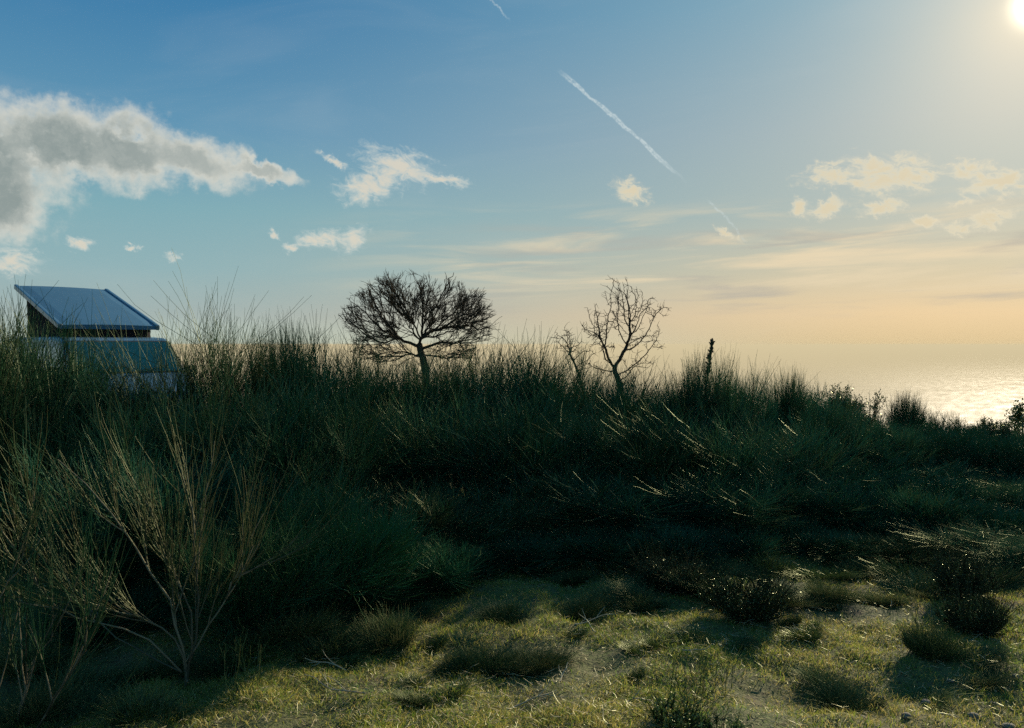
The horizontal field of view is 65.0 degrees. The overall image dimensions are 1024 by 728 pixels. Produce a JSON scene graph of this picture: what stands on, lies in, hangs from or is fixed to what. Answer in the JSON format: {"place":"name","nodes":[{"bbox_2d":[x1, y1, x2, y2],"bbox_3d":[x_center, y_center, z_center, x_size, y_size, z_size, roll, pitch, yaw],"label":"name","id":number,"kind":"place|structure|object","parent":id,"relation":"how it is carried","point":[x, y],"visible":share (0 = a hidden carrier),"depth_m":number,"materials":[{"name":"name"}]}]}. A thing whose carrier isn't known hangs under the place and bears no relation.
{"place":"outdoors","nodes":[
{"label":"outdoors","id":0,"kind":"place"},
{"bbox_2d":[0,484,1023,727],"bbox_3d":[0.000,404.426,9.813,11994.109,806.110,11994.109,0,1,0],"label":"ground","id":1,"kind":"structure","parent":0,"point":[760,695],"depth_m":3.96,"materials":[{"name":"plant"}]},
{"bbox_2d":[0,668,100,727],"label":"grass tuft","id":2,"kind":"object","parent":1,"relation":"on","point":[10,710],"visible":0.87,"depth_m":3.41,"materials":[{"name":"plant"}]},
{"bbox_2d":[0,292,117,541],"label":"broom shrub","id":3,"kind":"object","parent":1,"relation":"on","point":[5,368],"visible":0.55,"depth_m":5.90,"materials":[{"name":"plant"}]},
{"bbox_2d":[0,630,124,680],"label":"grass tuft","id":4,"kind":"object","parent":1,"relation":"on","point":[9,670],"visible":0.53,"depth_m":3.91,"materials":[{"name":"plant"}]},
{"bbox_2d":[0,276,139,461],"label":"broom shrub","id":5,"kind":"object","parent":1,"relation":"on","point":[61,349],"visible":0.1,"depth_m":6.86,"materials":[{"name":"plant"}]},
{"bbox_2d":[0,653,145,704],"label":"grass tuft","id":6,"kind":"object","parent":1,"relation":"on","point":[89,678],"visible":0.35,"depth_m":3.79,"materials":[{"name":"green plant"}]},
{"bbox_2d":[0,291,158,444],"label":"broom shrub","id":7,"kind":"object","parent":1,"relation":"on","point":[46,376],"visible":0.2,"depth_m":6.45,"materials":[{"name":"plant"}]},
{"bbox_2d":[19,330,139,499],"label":"broom shrub","id":8,"kind":"object","parent":1,"relation":"on","point":[78,375],"visible":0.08,"depth_m":6.71,"materials":[{"name":"plant"}]},
{"bbox_2d":[0,446,160,727],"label":"broom shrub","id":9,"kind":"object","parent":1,"relation":"on","point":[38,647],"visible":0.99,"depth_m":3.35,"materials":[{"name":"green plant"}]},
{"bbox_2d":[8,672,152,727],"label":"grass tuft","id":10,"kind":"object","parent":1,"relation":"on","point":[87,699],"visible":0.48,"depth_m":3.51,"materials":[{"name":"plant"}]},
{"bbox_2d":[0,342,176,564],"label":"broom shrub","id":11,"kind":"object","parent":1,"relation":"on","point":[52,446],"visible":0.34,"depth_m":5.77,"materials":[{"name":"plant"}]},
{"bbox_2d":[0,284,195,408],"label":"camper van","id":12,"kind":"object","parent":1,"relation":"on","point":[116,306],"visible":0.18,"depth_m":13.93,"materials":[{"name":"paint"}]},
{"bbox_2d":[4,575,205,657],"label":"broom shrub","id":13,"kind":"object","parent":1,"relation":"on","point":[145,601],"visible":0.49,"depth_m":4.39,"materials":[{"name":"plant"}]},
{"bbox_2d":[29,344,215,474],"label":"broom shrub","id":14,"kind":"object","parent":1,"relation":"on","point":[45,390],"visible":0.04,"depth_m":7.02,"materials":[{"name":"plant"}]},
{"bbox_2d":[0,423,260,607],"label":"broom shrub","id":15,"kind":"object","parent":1,"relation":"on","point":[131,578],"visible":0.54,"depth_m":4.69,"materials":[{"name":"plant"}]},
{"bbox_2d":[66,347,205,456],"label":"broom shrub","id":16,"kind":"object","parent":1,"relation":"on","point":[119,394],"visible":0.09,"depth_m":6.63,"materials":[{"name":"plant"}]},
{"bbox_2d":[67,649,211,689],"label":"grass tuft","id":17,"kind":"object","parent":1,"relation":"on","point":[150,674],"visible":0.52,"depth_m":3.89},
{"bbox_2d":[75,670,213,727],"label":"grass tuft","id":18,"kind":"object","parent":1,"relation":"on","point":[148,705],"visible":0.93,"depth_m":3.41,"materials":[{"name":"green plant"}]},
{"bbox_2d":[24,357,304,568],"bbox_3d":[-2.437,0.731,6.088,1.896,1.579,2.074,1,2,43],"label":"broom shrub","id":19,"kind":"object","parent":1,"relation":"on","point":[130,428],"visible":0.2,"depth_m":5.84,"materials":[{"name":"plant"}]},
{"bbox_2d":[0,389,350,688],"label":"broom shrub","id":20,"kind":"object","parent":1,"relation":"on","point":[173,575],"visible":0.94,"depth_m":3.84,"materials":[{"name":"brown plant"}]},
{"bbox_2d":[45,252,311,448],"bbox_3d":[-2.775,0.275,6.972,2.194,2.441,1.962,1,2,41],"label":"broom shrub","id":21,"kind":"object","parent":1,"relation":"on","point":[214,376],"visible":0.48,"depth_m":6.76,"materials":[{"name":"plant"}]},
{"bbox_2d":[121,304,264,424],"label":"broom shrub","id":22,"kind":"object","parent":1,"relation":"on","point":[183,360],"visible":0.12,"depth_m":8.13,"materials":[{"name":"plant"}]},
{"bbox_2d":[29,427,364,591],"bbox_3d":[-1.957,0.967,5.116,1.829,1.088,1.816,0,1,2],"label":"broom shrub","id":23,"kind":"object","parent":1,"relation":"on","point":[229,507],"visible":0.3,"depth_m":5.05,"materials":[{"name":"plant"}]},
{"bbox_2d":[160,648,251,676],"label":"grass tuft","id":24,"kind":"object","parent":1,"relation":"on","point":[200,667],"visible":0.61,"depth_m":3.91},
{"bbox_2d":[169,306,305,498],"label":"broom shrub","id":25,"kind":"object","parent":1,"relation":"on","point":[259,370],"visible":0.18,"depth_m":7.36,"materials":[{"name":"plant"}]},
{"bbox_2d":[189,615,305,682],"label":"grass tuft","id":26,"kind":"object","parent":1,"relation":"on","point":[244,648],"visible":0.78,"depth_m":4.08,"materials":[{"name":"green plant"}]},
{"bbox_2d":[103,351,396,519],"bbox_3d":[-1.993,0.690,6.355,2.096,1.613,2.110,0,1,16],"label":"broom shrub","id":27,"kind":"object","parent":1,"relation":"on","point":[278,415],"visible":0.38,"depth_m":6.02,"materials":[{"name":"plant"}]},
{"bbox_2d":[153,497,360,660],"bbox_3d":[-1.390,1.165,4.394,1.072,0.919,1.019,-1,1,-20],"label":"broom shrub","id":28,"kind":"object","parent":1,"relation":"on","point":[250,590],"visible":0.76,"depth_m":4.25,"materials":[{"name":"plant"}]},
{"bbox_2d":[237,306,330,407],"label":"broom shrub","id":29,"kind":"object","parent":1,"relation":"on","point":[287,344],"visible":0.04,"depth_m":8.30,"materials":[{"name":"green plant"}]},
{"bbox_2d":[168,450,404,556],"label":"broom shrub","id":30,"kind":"object","parent":1,"relation":"on","point":[318,499],"visible":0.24,"depth_m":4.88,"materials":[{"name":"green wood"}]},
{"bbox_2d":[226,598,359,645],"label":"grass tuft","id":31,"kind":"object","parent":1,"relation":"on","point":[313,625],"visible":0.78,"depth_m":4.16,"materials":[{"name":"plant"}]},
{"bbox_2d":[194,398,398,522],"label":"broom shrub","id":32,"kind":"object","parent":1,"relation":"on","point":[320,455],"visible":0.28,"depth_m":5.68,"materials":[{"name":"plant"}]},
{"bbox_2d":[207,351,431,519],"bbox_3d":[-1.432,0.733,6.535,1.783,1.771,1.838,0,1,16],"label":"broom shrub","id":33,"kind":"object","parent":1,"relation":"on","point":[364,424],"visible":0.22,"depth_m":6.29,"materials":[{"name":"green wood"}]},
{"bbox_2d":[259,612,391,664],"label":"grass tuft","id":34,"kind":"object","parent":1,"relation":"on","point":[326,640],"visible":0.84,"depth_m":4.12,"materials":[{"name":"plant"}]},
{"bbox_2d":[235,306,418,468],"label":"broom shrub","id":35,"kind":"object","parent":1,"relation":"on","point":[302,375],"visible":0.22,"depth_m":7.72,"materials":[{"name":"green plant"}]},
{"bbox_2d":[226,469,454,622],"bbox_3d":[-1.062,1.143,4.775,1.316,1.062,1.250,1,2,32],"label":"broom shrub","id":36,"kind":"object","parent":1,"relation":"on","point":[377,566],"visible":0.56,"depth_m":4.59,"materials":[{"name":"plant"}]},
{"bbox_2d":[344,600,426,659],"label":"grass tuft","id":37,"kind":"object","parent":1,"relation":"on","point":[387,631],"visible":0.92,"depth_m":4.21,"materials":[{"name":"plant"}]},
{"bbox_2d":[340,570,449,622],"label":"broom shrub","id":38,"kind":"object","parent":1,"relation":"on","point":[392,603],"visible":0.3,"depth_m":4.76,"materials":[{"name":"plant"}]},
{"bbox_2d":[315,332,475,496],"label":"broom shrub","id":39,"kind":"object","parent":1,"relation":"on","point":[403,384],"visible":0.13,"depth_m":8.26,"materials":[{"name":"green plant"}]},
{"bbox_2d":[337,472,481,544],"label":"broom shrub","id":40,"kind":"object","parent":1,"relation":"on","point":[442,518],"visible":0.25,"depth_m":5.77,"materials":[{"name":"plant"}]},
{"bbox_2d":[300,372,528,508],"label":"broom shrub","id":41,"kind":"object","parent":1,"relation":"on","point":[409,471],"visible":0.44,"depth_m":6.84,"materials":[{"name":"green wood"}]},
{"bbox_2d":[338,269,501,378],"bbox_3d":[-2.296,-0.307,20.025,4.112,4.136,2.853,0,1,0],"label":"bare tree","id":42,"kind":"object","parent":1,"relation":"on","point":[454,316],"visible":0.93,"depth_m":19.85,"materials":[{"name":"brown plant"}]},
{"bbox_2d":[373,526,489,601],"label":"broom shrub","id":43,"kind":"object","parent":1,"relation":"on","point":[439,572],"visible":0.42,"depth_m":5.03,"materials":[{"name":"green plant"}]},
{"bbox_2d":[358,320,509,495],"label":"broom shrub","id":44,"kind":"object","parent":1,"relation":"on","point":[455,380],"visible":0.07,"depth_m":8.44,"materials":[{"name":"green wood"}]},
{"bbox_2d":[351,325,559,396],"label":"broom shrub","id":45,"kind":"object","parent":1,"relation":"on","point":[437,372],"visible":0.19,"depth_m":15.08,"materials":[{"name":"plant"}]},
{"bbox_2d":[398,525,513,590],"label":"broom shrub","id":46,"kind":"object","parent":1,"relation":"on","point":[467,549],"visible":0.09,"depth_m":5.39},
{"bbox_2d":[425,644,488,677],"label":"grass tuft","id":47,"kind":"object","parent":1,"relation":"on","point":[446,666],"visible":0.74,"depth_m":3.92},
{"bbox_2d":[367,475,587,560],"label":"broom shrub","id":48,"kind":"object","parent":1,"relation":"on","point":[468,524],"visible":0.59,"depth_m":6.00,"materials":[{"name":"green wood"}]},
{"bbox_2d":[430,636,536,680],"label":"grass tuft","id":49,"kind":"object","parent":1,"relation":"on","point":[491,667],"visible":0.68,"depth_m":3.95,"materials":[{"name":"plant"}]},
{"bbox_2d":[373,375,598,514],"bbox_3d":[-0.226,0.755,7.257,2.096,1.347,2.110,0,1,13],"label":"broom shrub","id":50,"kind":"object","parent":1,"relation":"on","point":[500,450],"visible":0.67,"depth_m":6.87,"materials":[{"name":"plant"}]},
{"bbox_2d":[407,319,598,442],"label":"broom shrub","id":51,"kind":"object","parent":1,"relation":"on","point":[510,383],"visible":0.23,"depth_m":8.34,"materials":[{"name":"plant"}]},
{"bbox_2d":[464,595,541,629],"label":"grass tuft","id":52,"kind":"object","parent":1,"relation":"on","point":[494,613],"visible":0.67,"depth_m":4.69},
{"bbox_2d":[445,522,570,580],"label":"broom shrub","id":53,"kind":"object","parent":1,"relation":"on","point":[515,556],"visible":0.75,"depth_m":5.64,"materials":[{"name":"plant"}]},
{"bbox_2d":[456,328,609,435],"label":"broom shrub","id":54,"kind":"object","parent":1,"relation":"on","point":[576,373],"visible":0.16,"depth_m":8.56,"materials":[{"name":"green plant"}]},
{"bbox_2d":[425,443,649,533],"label":"broom shrub","id":55,"kind":"object","parent":1,"relation":"on","point":[524,490],"visible":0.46,"depth_m":6.38,"materials":[{"name":"green plant"}]},
{"bbox_2d":[491,638,587,682],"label":"grass tuft","id":56,"kind":"object","parent":1,"relation":"on","point":[539,663],"visible":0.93,"depth_m":3.91,"materials":[{"name":"plant"}]},
{"bbox_2d":[482,372,673,499],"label":"broom shrub","id":57,"kind":"object","parent":1,"relation":"on","point":[569,418],"visible":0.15,"depth_m":7.22,"materials":[{"name":"green plant"}]},
{"bbox_2d":[551,588,611,622],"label":"grass tuft","id":58,"kind":"object","parent":1,"relation":"on","point":[589,608],"visible":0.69,"depth_m":4.77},
{"bbox_2d":[529,412,638,491],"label":"broom shrub","id":59,"kind":"object","parent":1,"relation":"on","point":[580,450],"visible":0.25,"depth_m":7.01,"materials":[{"name":"plant"}]},
{"bbox_2d":[549,341,673,424],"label":"broom shrub","id":60,"kind":"object","parent":1,"relation":"on","point":[602,389],"visible":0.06,"depth_m":9.04,"materials":[{"name":"plant"}]},
{"bbox_2d":[565,579,668,615],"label":"grass tuft","id":61,"kind":"object","parent":1,"relation":"on","point":[616,594],"visible":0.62,"depth_m":4.98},
{"bbox_2d":[475,453,761,538],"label":"broom shrub","id":62,"kind":"object","parent":1,"relation":"on","point":[626,513],"visible":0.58,"depth_m":6.28,"materials":[{"name":"plant"}]},
{"bbox_2d":[529,393,708,495],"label":"broom shrub","id":63,"kind":"object","parent":1,"relation":"on","point":[624,452],"visible":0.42,"depth_m":6.87,"materials":[{"name":"plant"}]},
{"bbox_2d":[580,276,667,399],"bbox_3d":[2.563,-0.008,18.610,2.218,4.208,2.539,0,1,0],"label":"bare tree","id":64,"kind":"object","parent":1,"relation":"on","point":[604,346],"visible":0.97,"depth_m":18.90,"materials":[{"name":"brown plant"}]},
{"bbox_2d":[541,355,728,437],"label":"broom shrub","id":65,"kind":"object","parent":1,"relation":"on","point":[624,398],"visible":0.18,"depth_m":8.09,"materials":[{"name":"plant"}]},
{"bbox_2d":[611,418,733,492],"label":"broom shrub","id":66,"kind":"object","parent":1,"relation":"on","point":[671,452],"visible":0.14,"depth_m":7.00,"materials":[{"name":"plant"}]},
{"bbox_2d":[617,534,731,597],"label":"shrub","id":67,"kind":"object","parent":1,"relation":"on","point":[662,564],"visible":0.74,"depth_m":5.21,"materials":[{"name":"green plant"}]},
{"bbox_2d":[625,663,730,727],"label":"herb plant","id":68,"kind":"object","parent":1,"relation":"on","point":[675,720],"visible":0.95,"depth_m":3.18,"materials":[{"name":"green plant"}]},
{"bbox_2d":[560,451,802,534],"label":"broom shrub","id":69,"kind":"object","parent":1,"relation":"on","point":[727,508],"visible":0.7,"depth_m":6.35,"materials":[{"name":"plant"}]},
{"bbox_2d":[654,344,755,454],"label":"broom shrub","id":70,"kind":"object","parent":1,"relation":"on","point":[719,399],"visible":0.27,"depth_m":8.09,"materials":[{"name":"plant"}]},
{"bbox_2d":[590,391,820,501],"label":"broom shrub","id":71,"kind":"object","parent":1,"relation":"on","point":[718,453],"visible":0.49,"depth_m":6.97,"materials":[{"name":"green plant"}]},
{"bbox_2d":[686,548,805,626],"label":"cushion bush","id":72,"kind":"object","parent":1,"relation":"on","point":[764,600],"visible":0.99,"depth_m":4.61,"materials":[{"name":"green plant"}]},
{"bbox_2d":[681,350,811,449],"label":"broom shrub","id":73,"kind":"object","parent":1,"relation":"on","point":[757,405],"visible":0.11,"depth_m":8.56,"materials":[{"name":"plant"}]},
{"bbox_2d":[688,451,885,530],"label":"broom shrub","id":74,"kind":"object","parent":1,"relation":"on","point":[797,491],"visible":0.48,"depth_m":6.72,"materials":[{"name":"plant"}]},
{"bbox_2d":[703,392,883,506],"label":"broom shrub","id":75,"kind":"object","parent":1,"relation":"on","point":[813,447],"visible":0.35,"depth_m":7.72,"materials":[{"name":"plant"}]},
{"bbox_2d":[750,359,837,443],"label":"broom shrub","id":76,"kind":"object","parent":1,"relation":"on","point":[790,399],"visible":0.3,"depth_m":9.52,"materials":[{"name":"plant"}]},
{"bbox_2d":[759,372,881,431],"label":"broom shrub","id":77,"kind":"object","parent":1,"relation":"on","point":[828,400],"visible":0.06,"depth_m":10.57,"materials":[{"name":"green plant"}]},
{"bbox_2d":[773,566,880,579],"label":"grass tuft","id":78,"kind":"object","parent":1,"relation":"on","point":[844,574],"visible":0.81,"depth_m":5.50,"materials":[{"name":"green plant"}]},
{"bbox_2d":[783,661,874,701],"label":"grass tuft","id":79,"kind":"object","parent":1,"relation":"on","point":[809,673],"visible":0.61,"depth_m":3.79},
{"bbox_2d":[791,572,875,604],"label":"grass tuft","id":80,"kind":"object","parent":1,"relation":"on","point":[826,589],"visible":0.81,"depth_m":4.99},
{"bbox_2d":[766,522,904,567],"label":"broom shrub","id":81,"kind":"object","parent":1,"relation":"on","point":[833,542],"visible":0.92,"depth_m":6.07,"materials":[{"name":"plant"}]},
{"bbox_2d":[771,402,908,463],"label":"broom shrub","id":82,"kind":"object","parent":1,"relation":"on","point":[840,426],"visible":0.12,"depth_m":8.51,"materials":[{"name":"plant"}]},
{"bbox_2d":[785,665,899,717],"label":"grass tuft","id":83,"kind":"object","parent":1,"relation":"on","point":[828,698],"visible":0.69,"depth_m":3.60,"materials":[{"name":"plant"}]},
{"bbox_2d":[771,470,914,534],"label":"broom shrub","id":84,"kind":"object","parent":1,"relation":"on","point":[862,502],"visible":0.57,"depth_m":6.71,"materials":[{"name":"plant"}]},
{"bbox_2d":[807,382,888,431],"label":"leafy bush","id":85,"kind":"object","parent":1,"relation":"on","point":[858,403],"visible":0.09,"depth_m":12.32,"materials":[{"name":"green plant"}]},
{"bbox_2d":[772,417,950,476],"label":"broom shrub","id":86,"kind":"object","parent":1,"relation":"on","point":[884,446],"visible":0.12,"depth_m":8.25,"materials":[{"name":"plant"}]},
{"bbox_2d":[814,509,939,539],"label":"broom shrub","id":87,"kind":"object","parent":1,"relation":"on","point":[882,527],"visible":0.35,"depth_m":6.51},
{"bbox_2d":[824,413,940,470],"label":"broom shrub","id":88,"kind":"object","parent":1,"relation":"on","point":[911,440],"visible":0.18,"depth_m":8.60,"materials":[{"name":"plant"}]},
{"bbox_2d":[832,525,979,572],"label":"broom shrub","id":89,"kind":"object","parent":1,"relation":"on","point":[908,546],"visible":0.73,"depth_m":5.91,"materials":[{"name":"plant"}]},
{"bbox_2d":[882,388,936,436],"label":"broom shrub","id":90,"kind":"object","parent":1,"relation":"on","point":[913,413],"visible":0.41,"depth_m":12.97,"materials":[{"name":"plant"}]},
{"bbox_2d":[863,566,961,601],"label":"grass tuft","id":91,"kind":"object","parent":1,"relation":"on","point":[922,585],"visible":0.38,"depth_m":5.26,"materials":[{"name":"green plant"}]},
{"bbox_2d":[866,480,1005,534],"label":"broom shrub","id":92,"kind":"object","parent":1,"relation":"on","point":[913,503],"visible":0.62,"depth_m":6.67,"materials":[{"name":"plant"}]},
{"bbox_2d":[896,683,975,715],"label":"grass tuft","id":93,"kind":"object","parent":1,"relation":"on","point":[943,704],"visible":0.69,"depth_m":3.67,"materials":[{"name":"green plant"}]},
{"bbox_2d":[888,612,988,667],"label":"grass tuft","id":94,"kind":"object","parent":1,"relation":"on","point":[916,641],"visible":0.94,"depth_m":4.02,"materials":[{"name":"plant"}]},
{"bbox_2d":[875,454,1008,488],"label":"broom shrub","id":95,"kind":"object","parent":1,"relation":"on","point":[951,467],"visible":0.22,"depth_m":8.18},
{"bbox_2d":[878,467,1022,510],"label":"broom shrub","id":96,"kind":"object","parent":1,"relation":"on","point":[954,483],"visible":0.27,"depth_m":7.18,"materials":[{"name":"green plant"}]},
{"bbox_2d":[890,515,1023,571],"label":"broom shrub","id":97,"kind":"object","parent":1,"relation":"on","point":[1003,543],"visible":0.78,"depth_m":5.96,"materials":[{"name":"plant"}]},
{"bbox_2d":[910,527,1010,602],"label":"cushion bush","id":98,"kind":"object","parent":1,"relation":"on","point":[961,569],"visible":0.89,"depth_m":4.96,"materials":[{"name":"green plant"}]},
{"bbox_2d":[897,422,1023,473],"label":"broom shrub","id":99,"kind":"object","parent":1,"relation":"on","point":[953,448],"visible":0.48,"depth_m":8.83,"materials":[{"name":"green plant"}]},
{"bbox_2d":[908,492,1023,543],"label":"broom shrub","id":100,"kind":"object","parent":1,"relation":"on","point":[1012,517],"visible":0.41,"depth_m":6.51,"materials":[{"name":"plant"}]},
{"bbox_2d":[925,570,1022,642],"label":"cushion bush","id":101,"kind":"object","parent":1,"relation":"on","point":[988,620],"visible":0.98,"depth_m":4.36,"materials":[{"name":"green plant"}]},
{"bbox_2d":[943,477,1023,512],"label":"broom shrub","id":102,"kind":"object","parent":1,"relation":"on","point":[1015,497],"visible":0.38,"depth_m":7.17,"materials":[{"name":"green plant"}]},
{"bbox_2d":[950,667,1023,688],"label":"grass tuft","id":103,"kind":"object","parent":1,"relation":"on","point":[995,681],"visible":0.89,"depth_m":3.78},
{"bbox_2d":[959,426,1023,480],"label":"broom shrub","id":104,"kind":"object","parent":1,"relation":"on","point":[1008,455],"visible":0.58,"depth_m":8.67,"materials":[{"name":"plant"}]},
{"bbox_2d":[962,637,1023,679],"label":"grass tuft","id":105,"kind":"object","parent":1,"relation":"on","point":[997,654],"visible":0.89,"depth_m":3.93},
{"bbox_2d":[0,0,1023,345],"label":"sky","id":106,"kind":"structure","parent":0,"point":[768,172],"materials":[{"name":"blue"}]},
{"bbox_2d":[173,346,1023,434],"bbox_3d":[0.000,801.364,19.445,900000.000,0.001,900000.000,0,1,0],"label":"water","id":107,"kind":"structure","parent":0,"point":[972,383],"depth_m":28018.05,"materials":[{"name":"beige liquid"}]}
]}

